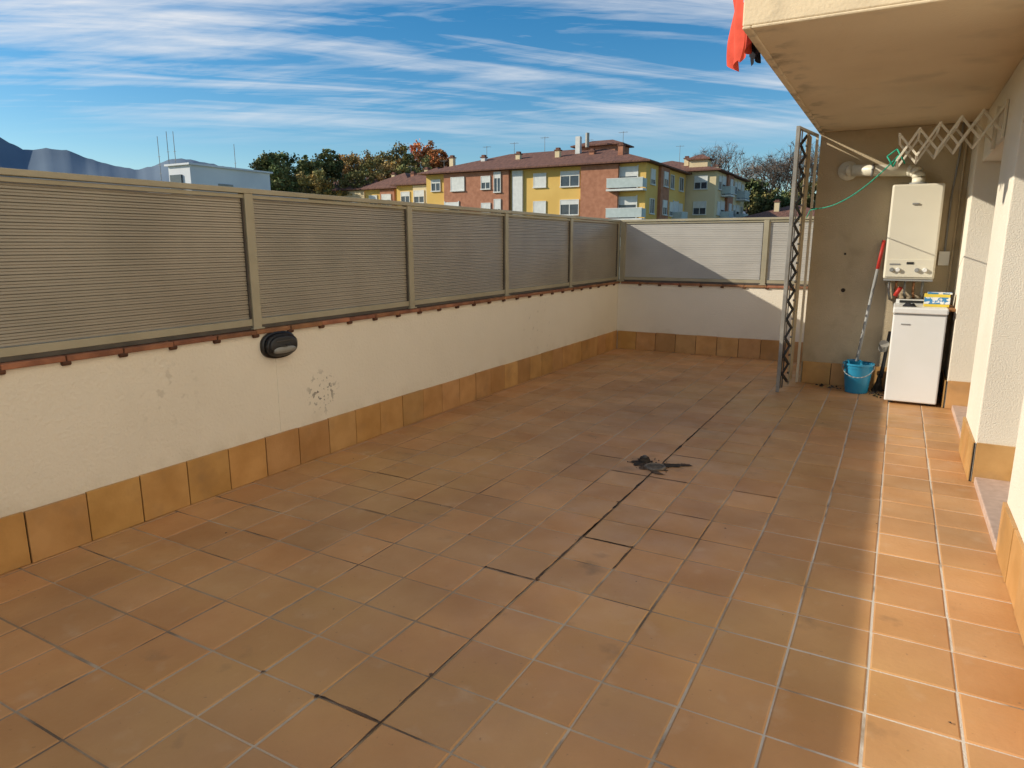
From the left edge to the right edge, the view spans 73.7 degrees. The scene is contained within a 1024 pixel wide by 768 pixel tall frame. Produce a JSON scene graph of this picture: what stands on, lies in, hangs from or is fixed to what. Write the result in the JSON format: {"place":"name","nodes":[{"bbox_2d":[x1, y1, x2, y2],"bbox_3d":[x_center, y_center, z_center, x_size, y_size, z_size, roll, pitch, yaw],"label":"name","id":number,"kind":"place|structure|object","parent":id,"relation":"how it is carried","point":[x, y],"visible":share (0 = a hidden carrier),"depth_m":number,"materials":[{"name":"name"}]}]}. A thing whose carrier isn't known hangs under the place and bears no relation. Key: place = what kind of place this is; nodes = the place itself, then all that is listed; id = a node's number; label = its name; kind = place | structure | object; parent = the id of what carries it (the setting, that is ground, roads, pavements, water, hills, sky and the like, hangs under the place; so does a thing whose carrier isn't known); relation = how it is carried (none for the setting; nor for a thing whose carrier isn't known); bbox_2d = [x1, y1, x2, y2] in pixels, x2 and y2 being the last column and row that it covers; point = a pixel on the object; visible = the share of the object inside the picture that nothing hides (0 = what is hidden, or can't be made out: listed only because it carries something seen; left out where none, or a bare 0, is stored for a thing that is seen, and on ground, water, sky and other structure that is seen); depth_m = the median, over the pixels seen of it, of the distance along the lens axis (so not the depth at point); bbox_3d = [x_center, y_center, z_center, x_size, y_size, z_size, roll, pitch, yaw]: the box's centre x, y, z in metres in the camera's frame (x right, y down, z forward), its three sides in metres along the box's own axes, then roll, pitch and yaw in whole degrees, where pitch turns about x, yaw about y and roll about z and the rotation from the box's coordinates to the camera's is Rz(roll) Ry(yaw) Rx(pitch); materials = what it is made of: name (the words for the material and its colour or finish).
{"place":"outdoors","nodes":[
{"label":"outdoors","id":0,"kind":"place"},
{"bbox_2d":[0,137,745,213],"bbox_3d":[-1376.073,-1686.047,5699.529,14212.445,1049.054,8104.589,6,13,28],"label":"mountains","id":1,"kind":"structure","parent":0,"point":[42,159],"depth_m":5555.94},
{"bbox_2d":[0,0,820,195],"label":"sky","id":2,"kind":"structure","parent":0,"point":[97,80],"materials":[{"name":"blue"}]},
{"bbox_2d":[0,348,1023,767],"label":"tiles","id":3,"kind":"object","parent":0,"point":[318,732],"visible":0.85,"depth_m":3.02,"materials":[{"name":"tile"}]},
{"bbox_2d":[0,330,616,574],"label":"skirting","id":4,"kind":"object","parent":3,"relation":"on","point":[34,535],"visible":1,"depth_m":4.37,"materials":[{"name":"tile"}]},
{"bbox_2d":[245,382,776,767],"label":"dirty joints","id":5,"kind":"object","parent":3,"relation":"on","point":[431,674],"visible":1,"depth_m":3.30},
{"bbox_2d":[225,384,951,723],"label":"dry leaf litter","id":6,"kind":"object","parent":3,"relation":"on","point":[874,393],"visible":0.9,"depth_m":7.25,"materials":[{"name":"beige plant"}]},
{"bbox_2d":[627,455,691,474],"bbox_3d":[1.028,0.565,4.836,0.440,0.039,0.333,6,13,28],"label":"floor drain","id":7,"kind":"object","parent":3,"relation":"on","point":[644,462],"visible":1,"depth_m":4.85,"materials":[{"name":"metal"}]},
{"bbox_2d":[617,330,802,361],"bbox_3d":[2.778,-0.542,9.645,2.722,0.272,0.020,6,13,28],"label":"skirting","id":8,"kind":"object","parent":3,"relation":"on","point":[723,346],"visible":0.8,"depth_m":9.66,"materials":[{"name":"tile"}]},
{"bbox_2d":[775,126,818,391],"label":"folding gate","id":9,"kind":"structure","parent":3,"relation":"on","point":[791,247],"depth_m":7.17,"materials":[{"name":"metal"}]},
{"bbox_2d":[842,359,874,393],"bbox_3d":[3.656,-0.080,7.229,0.313,0.338,0.342,6,13,28],"label":"bucket","id":10,"kind":"object","parent":3,"relation":"on","point":[857,375],"visible":1,"depth_m":7.16,"materials":[{"name":"blue plastic"}]},
{"bbox_2d":[855,240,885,360],"bbox_3d":[3.759,-0.742,7.181,0.324,1.509,0.115,-5,12,-21],"label":"mop","id":11,"kind":"object","parent":10,"relation":"in","point":[871,297],"visible":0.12,"depth_m":7.18,"materials":[{"name":"plastic"}]},
{"bbox_2d":[871,331,890,391],"bbox_3d":[3.894,-0.231,7.205,0.134,0.655,0.148,6,13,28],"label":"hand broom","id":12,"kind":"object","parent":3,"relation":"on","point":[882,347],"visible":0.98,"depth_m":7.20,"materials":[{"name":"black plastic"}]},
{"bbox_2d":[884,298,948,405],"bbox_3d":[4.036,-0.333,6.843,0.457,0.990,0.643,6,13,28],"label":"washing machine","id":13,"kind":"object","parent":3,"relation":"on","point":[915,351],"visible":0.94,"depth_m":6.58,"materials":[{"name":"white metal"}]},
{"bbox_2d":[923,292,952,306],"bbox_3d":[4.147,-0.825,6.654,0.228,0.135,0.158,6,13,28],"label":"detergent box","id":14,"kind":"object","parent":13,"relation":"on","point":[936,299],"visible":1,"depth_m":6.59,"materials":[{"name":"yellow cardboard"}]},
{"bbox_2d":[951,405,1009,549],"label":"door thresholds","id":15,"kind":"object","parent":3,"relation":"on","point":[992,494],"depth_m":4.18,"materials":[{"name":"stone"}]},
{"bbox_2d":[903,302,915,306],"bbox_3d":[3.901,-0.784,6.696,0.115,0.035,0.187,6,13,28],"label":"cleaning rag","id":16,"kind":"object","parent":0,"point":[906,304],"visible":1,"depth_m":6.65,"materials":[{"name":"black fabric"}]},
{"bbox_3d":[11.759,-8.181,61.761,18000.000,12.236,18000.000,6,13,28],"label":"ground","id":17,"kind":"structure","parent":0,"visible":0},
{"bbox_2d":[157,137,161,180],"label":"radio mast","id":18,"kind":"object","parent":17,"relation":"on","point":[159,159],"visible":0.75,"depth_m":42.07,"materials":[{"name":"grey metal"}]},
{"bbox_2d":[153,162,302,202],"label":"white flat roof building","id":19,"kind":"structure","parent":17,"relation":"on","point":[197,173],"depth_m":40.12,"materials":[{"name":"grey paint"}]},
{"bbox_2d":[248,150,288,180],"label":"evergreen oak tree","id":20,"kind":"object","parent":17,"relation":"on","point":[263,162],"visible":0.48,"depth_m":94.88,"materials":[{"name":"green plant"}]},
{"bbox_2d":[265,162,301,192],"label":"evergreen oak tree","id":21,"kind":"object","parent":17,"relation":"on","point":[283,182],"visible":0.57,"depth_m":87.60,"materials":[{"name":"green plant"}]},
{"bbox_2d":[274,151,299,179],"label":"evergreen oak tree","id":22,"kind":"object","parent":17,"relation":"on","point":[283,156],"visible":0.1,"depth_m":99.06,"materials":[{"name":"green plant"}]},
{"bbox_2d":[0,284,617,517],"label":"wall","id":23,"kind":"structure","parent":17,"relation":"on","point":[76,427],"depth_m":4.30,"materials":[{"name":"beige paint"}]},
{"bbox_2d":[260,331,297,357],"bbox_3d":[-1.547,-0.263,4.586,0.093,0.180,0.285,6,13,28],"label":"bulkhead lamp","id":24,"kind":"object","parent":23,"relation":"attached to","point":[279,344],"visible":1,"depth_m":4.53,"materials":[{"name":"black plastic"}]},
{"bbox_2d":[275,358,283,430],"bbox_3d":[-1.591,0.060,4.669,0.007,0.542,0.025,6,13,28],"label":"conduit chase","id":25,"kind":"object","parent":23,"relation":"attached to","point":[279,394],"visible":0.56,"depth_m":4.67,"materials":[{"name":"beige paint"}]},
{"bbox_2d":[0,281,619,374],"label":"coping","id":26,"kind":"object","parent":23,"relation":"on","point":[67,359],"visible":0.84,"depth_m":4.29,"materials":[{"name":"tile"}]},
{"bbox_2d":[0,167,620,362],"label":"privacy fence","id":27,"kind":"object","parent":26,"relation":"on","point":[85,267],"visible":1,"depth_m":4.27,"materials":[{"name":"beige metal"}]},
{"bbox_2d":[285,154,335,192],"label":"evergreen oak tree","id":28,"kind":"object","parent":17,"relation":"on","point":[306,166],"visible":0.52,"depth_m":92.46,"materials":[{"name":"green plant"}]},
{"bbox_2d":[294,169,338,204],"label":"evergreen oak tree","id":29,"kind":"object","parent":17,"relation":"on","point":[322,187],"visible":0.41,"depth_m":87.64,"materials":[{"name":"green plant"}]},
{"bbox_2d":[312,148,345,186],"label":"evergreen oak tree","id":30,"kind":"object","parent":17,"relation":"on","point":[332,167],"visible":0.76,"depth_m":96.99,"materials":[{"name":"green plant"}]},
{"bbox_2d":[334,151,365,181],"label":"autumn oak tree","id":31,"kind":"object","parent":17,"relation":"on","point":[351,160],"visible":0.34,"depth_m":106.03,"materials":[{"name":"brown plant"}]},
{"bbox_2d":[335,158,379,195],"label":"autumn oak tree","id":32,"kind":"object","parent":17,"relation":"on","point":[360,181],"visible":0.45,"depth_m":93.11,"materials":[{"name":"green plant"}]},
{"bbox_2d":[332,169,384,206],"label":"row house","id":33,"kind":"structure","parent":17,"relation":"on","point":[357,193],"depth_m":92.69,"materials":[{"name":"ceramic"}]},
{"bbox_2d":[356,149,386,177],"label":"autumn oak tree","id":34,"kind":"object","parent":17,"relation":"on","point":[368,154],"visible":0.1,"depth_m":109.66,"materials":[{"name":"green plant"}]},
{"bbox_2d":[358,166,416,208],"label":"row house","id":35,"kind":"structure","parent":17,"relation":"on","point":[382,190],"depth_m":87.19,"materials":[{"name":"brown tile"}]},
{"bbox_2d":[371,158,404,180],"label":"autumn oak tree","id":36,"kind":"object","parent":17,"relation":"on","point":[385,169],"visible":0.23,"depth_m":94.32,"materials":[{"name":"green plant"}]},
{"bbox_2d":[373,140,421,176],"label":"autumn oak tree","id":37,"kind":"object","parent":17,"relation":"on","point":[401,150],"visible":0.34,"depth_m":103.94,"materials":[{"name":"green plant"}]},
{"bbox_2d":[396,153,434,173],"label":"autumn oak tree","id":38,"kind":"object","parent":17,"relation":"on","point":[409,169],"visible":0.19,"depth_m":95.40,"materials":[{"name":"green plant"}]},
{"bbox_2d":[389,160,448,207],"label":"row house","id":39,"kind":"structure","parent":17,"relation":"on","point":[411,189],"depth_m":80.99,"materials":[{"name":"paint"}]},
{"bbox_2d":[409,140,440,169],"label":"autumn oak tree","id":40,"kind":"object","parent":17,"relation":"on","point":[417,146],"visible":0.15,"depth_m":107.95,"materials":[{"name":"orange plant"}]},
{"bbox_2d":[427,149,448,168],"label":"autumn oak tree","id":41,"kind":"object","parent":17,"relation":"on","point":[439,162],"visible":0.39,"depth_m":104.38,"materials":[{"name":"orange plant"}]},
{"bbox_2d":[426,162,685,282],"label":"walls","id":42,"kind":"structure","parent":17,"relation":"on","point":[519,192],"depth_m":68.19,"materials":[{"name":"paint"}]},
{"bbox_2d":[417,131,691,175],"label":"roof","id":43,"kind":"structure","parent":42,"relation":"on","point":[600,152],"depth_m":70.08,"materials":[{"name":"tile"}]},
{"bbox_2d":[430,165,687,269],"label":"windows and balconies","id":44,"kind":"structure","parent":42,"relation":"attached to","point":[628,179],"depth_m":67.13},
{"bbox_2d":[662,146,750,278],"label":"cream apartment building","id":45,"kind":"structure","parent":17,"relation":"on","point":[715,191],"depth_m":75.09,"materials":[{"name":"yellow paint"}]},
{"bbox_2d":[617,283,807,356],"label":"wall","id":46,"kind":"structure","parent":17,"relation":"on","point":[741,312],"depth_m":9.59,"materials":[{"name":"beige paint"}]},
{"bbox_2d":[621,281,807,289],"bbox_3d":[2.855,-1.380,9.561,2.716,0.052,0.259,6,13,28],"label":"coping","id":47,"kind":"object","parent":46,"relation":"on","point":[702,284],"visible":0.73,"depth_m":9.50,"materials":[{"name":"tile"}]},
{"bbox_2d":[619,216,813,285],"bbox_3d":[2.987,-1.810,9.319,3.193,0.888,0.084,6,13,28],"label":"privacy fence","id":48,"kind":"object","parent":47,"relation":"on","point":[752,250],"visible":0.82,"depth_m":9.45,"materials":[{"name":"beige metal"}]},
{"bbox_2d":[693,140,767,177],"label":"bare tree","id":49,"kind":"object","parent":17,"relation":"on","point":[723,160],"visible":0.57,"depth_m":113.79,"materials":[{"name":"brown plant"}]},
{"bbox_2d":[743,176,770,212],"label":"evergreen oak tree","id":50,"kind":"object","parent":17,"relation":"on","point":[753,186],"visible":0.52,"depth_m":91.51,"materials":[{"name":"green plant"}]},
{"bbox_2d":[744,192,773,215],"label":"evergreen oak tree","id":51,"kind":"object","parent":17,"relation":"on","point":[758,204],"visible":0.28,"depth_m":88.16,"materials":[{"name":"green plant"}]},
{"bbox_2d":[734,156,798,213],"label":"bare tree","id":52,"kind":"object","parent":17,"relation":"on","point":[763,170],"visible":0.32,"depth_m":94.64,"materials":[{"name":"brown plant"}]},
{"bbox_2d":[740,199,814,279],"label":"tile roof house","id":53,"kind":"structure","parent":17,"relation":"on","point":[777,211],"depth_m":72.93,"materials":[{"name":"tile"}]},
{"bbox_2d":[743,134,819,195],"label":"bare tree","id":54,"kind":"object","parent":17,"relation":"on","point":[774,165],"visible":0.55,"depth_m":90.73,"materials":[{"name":"brown plant"}]},
{"bbox_2d":[763,188,801,210],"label":"evergreen oak tree","id":55,"kind":"object","parent":17,"relation":"on","point":[785,199],"visible":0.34,"depth_m":86.42,"materials":[{"name":"green plant"}]},
{"bbox_2d":[765,152,818,187],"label":"bare tree","id":56,"kind":"object","parent":17,"relation":"on","point":[811,167],"visible":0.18,"depth_m":91.53,"materials":[{"name":"brown plant"}]},
{"bbox_2d":[787,180,816,207],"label":"evergreen oak tree","id":57,"kind":"object","parent":17,"relation":"on","point":[808,194],"visible":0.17,"depth_m":87.77,"materials":[{"name":"green plant"}]},
{"bbox_2d":[800,122,974,394],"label":"recess wall","id":58,"kind":"structure","parent":17,"relation":"on","point":[854,228],"depth_m":7.25,"materials":[{"name":"beige paint"}]},
{"bbox_2d":[801,361,940,394],"bbox_3d":[3.878,-0.076,7.441,1.333,0.248,0.019,6,13,28],"label":"recess skirting","id":59,"kind":"object","parent":58,"relation":"attached to","point":[823,373],"visible":0.39,"depth_m":7.62,"materials":[{"name":"orange tile"}]},
{"bbox_2d":[742,0,1023,134],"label":"balcony slab","id":60,"kind":"structure","parent":58,"relation":"on","point":[842,65],"depth_m":4.27,"materials":[{"name":"concrete"}]},
{"bbox_2d":[727,0,760,71],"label":"hanging laundry","id":61,"kind":"object","parent":60,"relation":"hanging from","point":[740,45],"visible":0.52,"depth_m":4.29,"materials":[{"name":"red fabric"}]},
{"bbox_2d":[841,122,970,291],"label":"wall fittings","id":62,"kind":"object","parent":58,"relation":"attached to","point":[943,257],"depth_m":6.81,"materials":[{"name":"white plastic"}]},
{"bbox_2d":[883,183,944,299],"bbox_3d":[4.016,-1.402,6.860,0.442,1.152,0.402,6,13,28],"label":"gas water heater","id":63,"kind":"object","parent":58,"relation":"attached to","point":[915,216],"visible":0.94,"depth_m":6.70,"materials":[{"name":"metal"}]},
{"bbox_2d":[838,161,926,183],"bbox_3d":[3.753,-2.149,6.944,0.846,0.274,0.186,9,15,37],"label":"flue pipe","id":64,"kind":"object","parent":63,"relation":"on","point":[849,170],"visible":0.96,"depth_m":6.90,"materials":[{"name":"metal"}]},
{"bbox_2d":[944,57,1023,541],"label":"walls","id":65,"kind":"structure","parent":17,"relation":"on","point":[984,355],"depth_m":4.46,"materials":[{"name":"paint"}]},
{"bbox_2d":[947,305,955,319],"bbox_3d":[4.285,-0.703,6.684,0.063,0.108,0.574,6,13,28],"label":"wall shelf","id":66,"kind":"object","parent":65,"relation":"attached to","point":[951,308],"depth_m":6.46,"materials":[{"name":"brown wood"}]},
{"bbox_2d":[896,99,1008,168],"bbox_3d":[3.314,-1.897,5.188,0.654,0.420,0.682,6,13,28],"label":"wall drying rack","id":67,"kind":"object","parent":65,"relation":"attached to","point":[993,121],"depth_m":5.07,"materials":[{"name":"white metal"}]},
{"bbox_2d":[806,149,904,217],"bbox_3d":[3.009,-1.762,6.187,0.114,0.446,2.116,1,12,6],"label":"green cord","id":68,"kind":"object","parent":67,"relation":"attached to","point":[892,165],"visible":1,"depth_m":5.48,"materials":[{"name":"green plastic"}]},
{"bbox_2d":[939,369,1023,644],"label":"skirting","id":69,"kind":"object","parent":65,"relation":"attached to","point":[992,461],"visible":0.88,"depth_m":4.42,"materials":[{"name":"tile"}]}
]}

